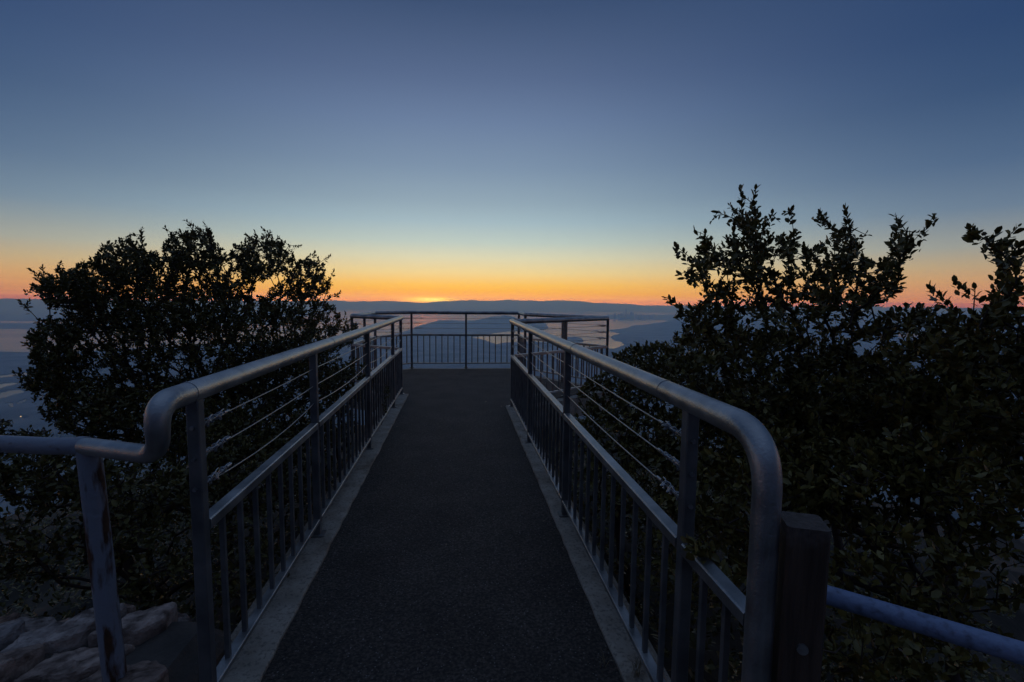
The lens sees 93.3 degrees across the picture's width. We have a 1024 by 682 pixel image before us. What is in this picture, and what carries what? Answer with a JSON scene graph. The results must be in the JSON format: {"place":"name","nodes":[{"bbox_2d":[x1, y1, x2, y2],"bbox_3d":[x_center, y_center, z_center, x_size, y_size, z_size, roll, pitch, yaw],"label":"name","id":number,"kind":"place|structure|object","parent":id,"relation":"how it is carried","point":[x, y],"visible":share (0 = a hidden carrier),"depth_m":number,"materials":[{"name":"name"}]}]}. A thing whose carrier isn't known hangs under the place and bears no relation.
{"place":"outdoors","nodes":[
{"label":"outdoors","id":0,"kind":"place"},
{"bbox_2d":[231,421,670,681],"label":"walkway slab","id":1,"kind":"structure","parent":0,"point":[265,588],"depth_m":2.24,"materials":[{"name":"concrete"}]},
{"bbox_2d":[222,394,408,681],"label":"kerb","id":2,"kind":"structure","parent":1,"relation":"on","point":[253,660],"depth_m":2.24,"materials":[{"name":"concrete"}]},
{"bbox_2d":[75,316,404,681],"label":"railing","id":3,"kind":"object","parent":2,"relation":"on","point":[163,405],"visible":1,"depth_m":1.81,"materials":[{"name":"grey metal"}]},
{"bbox_2d":[381,383,389,424],"bbox_3d":[-1.331,0.709,5.037,0.134,0.540,0.325,0,5,-6],"label":"weed","id":4,"kind":"object","parent":2,"relation":"on","point":[387,392],"visible":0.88,"depth_m":4.98,"materials":[{"name":"green plant"}]},
{"bbox_2d":[261,411,622,681],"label":"walkway","id":5,"kind":"structure","parent":1,"relation":"on","point":[399,590],"depth_m":2.27,"materials":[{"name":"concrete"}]},
{"bbox_2d":[347,368,612,429],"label":"deck slab","id":6,"kind":"structure","parent":1,"relation":"on","point":[574,407],"depth_m":6.68,"materials":[{"name":"concrete"}]},
{"bbox_2d":[372,369,590,411],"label":"deck asphalt","id":7,"kind":"structure","parent":6,"relation":"on","point":[443,390],"depth_m":7.02,"materials":[{"name":"grey asphalt"}]},
{"bbox_2d":[350,311,608,396],"bbox_3d":[-0.510,0.123,7.487,3.802,1.082,3.416,0,5,-6],"label":"railing","id":8,"kind":"object","parent":7,"relation":"on","point":[564,319],"visible":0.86,"depth_m":7.76,"materials":[{"name":"grey metal"}]},
{"bbox_2d":[506,405,666,681],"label":"kerb","id":9,"kind":"structure","parent":1,"relation":"on","point":[617,638],"depth_m":2.26,"materials":[{"name":"concrete"}]},
{"bbox_2d":[628,657,641,676],"bbox_3d":[0.452,1.136,1.694,0.072,0.074,0.101,-1,5,-14],"label":"weed","id":10,"kind":"object","parent":9,"relation":"on","point":[636,671],"visible":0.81,"depth_m":1.70,"materials":[{"name":"green plant"}]},
{"bbox_2d":[508,319,782,681],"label":"railing","id":11,"kind":"object","parent":9,"relation":"on","point":[752,611],"visible":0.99,"depth_m":1.42,"materials":[{"name":"grey metal"}]},
{"bbox_2d":[0,309,917,417],"bbox_3d":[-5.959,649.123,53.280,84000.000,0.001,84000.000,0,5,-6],"label":"bay water","id":12,"kind":"structure","parent":0,"point":[11,340],"depth_m":11893.69,"materials":[{"name":"blue liquid"}]},
{"bbox_2d":[0,298,1023,538],"bbox_3d":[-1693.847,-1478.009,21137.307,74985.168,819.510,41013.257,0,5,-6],"label":"land","id":13,"kind":"structure","parent":0,"point":[453,347],"depth_m":7773.26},
{"bbox_2d":[0,419,1023,681],"bbox_3d":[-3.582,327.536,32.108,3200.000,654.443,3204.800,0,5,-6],"label":"mountain slope","id":14,"kind":"structure","parent":0,"point":[1006,623],"depth_m":4.33,"materials":[{"name":"plant"}]},
{"bbox_2d":[0,418,53,436],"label":"shrub","id":15,"kind":"object","parent":14,"relation":"on","point":[37,433],"visible":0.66,"depth_m":2.31,"materials":[{"name":"green plant"}]},
{"bbox_2d":[0,602,232,681],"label":"rocks","id":16,"kind":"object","parent":14,"relation":"on","point":[160,643],"depth_m":1.62,"materials":[{"name":"grey stone"}]},
{"bbox_2d":[0,435,126,681],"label":"pipe railing","id":17,"kind":"object","parent":16,"relation":"on","point":[99,541],"visible":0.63,"depth_m":1.41,"materials":[{"name":"grey metal"}]},
{"bbox_2d":[0,398,337,612],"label":"bush","id":18,"kind":"object","parent":14,"relation":"on","point":[136,584],"visible":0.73,"depth_m":2.30,"materials":[{"name":"green plant"}]},
{"bbox_2d":[12,219,358,568],"bbox_3d":[-2.079,0.808,3.689,2.361,3.373,2.109,-3,6,-37],"label":"tree","id":19,"kind":"object","parent":14,"relation":"on","point":[79,286],"visible":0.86,"depth_m":3.12,"materials":[{"name":"green plant"}]},
{"bbox_2d":[265,354,379,506],"bbox_3d":[-1.699,1.139,4.253,0.917,2.026,2.984,0,5,-6],"label":"bush","id":20,"kind":"object","parent":14,"relation":"on","point":[330,402],"visible":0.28,"depth_m":3.93,"materials":[{"name":"green plant"}]},
{"bbox_2d":[0,404,1023,681],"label":"ground cover","id":21,"kind":"object","parent":14,"relation":"on","point":[714,620],"visible":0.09,"depth_m":3.42,"materials":[{"name":"green plant"}]},
{"bbox_2d":[573,330,738,601],"bbox_3d":[0.991,1.130,3.294,1.428,2.494,1.917,0,5,-6],"label":"bush","id":22,"kind":"object","parent":14,"relation":"on","point":[650,456],"visible":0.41,"depth_m":3.04,"materials":[{"name":"green plant"}]},
{"bbox_2d":[771,511,830,681],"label":"wooden post","id":23,"kind":"object","parent":14,"relation":"on","point":[803,570],"visible":0.97,"depth_m":0.99,"materials":[{"name":"brown wood"}]},
{"bbox_2d":[826,585,1023,665],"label":"pipe rail","id":24,"kind":"object","parent":23,"relation":"attached to","point":[979,640],"visible":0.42,"depth_m":1.03,"materials":[{"name":"grey metal"}]},
{"bbox_2d":[646,184,965,486],"bbox_3d":[1.637,0.700,2.703,1.903,3.038,1.094,0,5,-6],"label":"bush","id":25,"kind":"object","parent":14,"relation":"on","point":[811,408],"visible":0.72,"depth_m":2.41,"materials":[{"name":"green plant"}]},
{"bbox_2d":[674,359,962,612],"bbox_3d":[2.508,1.529,3.692,2.616,2.841,1.134,0,5,-6],"label":"bush","id":26,"kind":"object","parent":14,"relation":"on","point":[838,541],"visible":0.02,"depth_m":3.68,"materials":[{"name":"green plant"}]},
{"bbox_2d":[637,418,1023,681],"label":"bush","id":27,"kind":"object","parent":14,"relation":"on","point":[853,472],"visible":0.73,"depth_m":1.84,"materials":[{"name":"green plant"}]},
{"bbox_2d":[859,223,1023,681],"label":"bush","id":28,"kind":"object","parent":14,"relation":"on","point":[953,402],"visible":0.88,"depth_m":1.91,"materials":[{"name":"green plant"}]},
{"bbox_2d":[0,0,1023,307],"label":"sky","id":29,"kind":"structure","parent":0,"point":[436,150],"materials":[{"name":"blue"}]},
{"bbox_2d":[680,533,742,619],"bbox_3d":[0.624,0.657,1.321,0.376,0.320,0.112,-1,5,-17],"label":"branch","id":30,"kind":"object","parent":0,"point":[702,547],"visible":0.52,"depth_m":1.26,"materials":[{"name":"green plant"}]}
]}

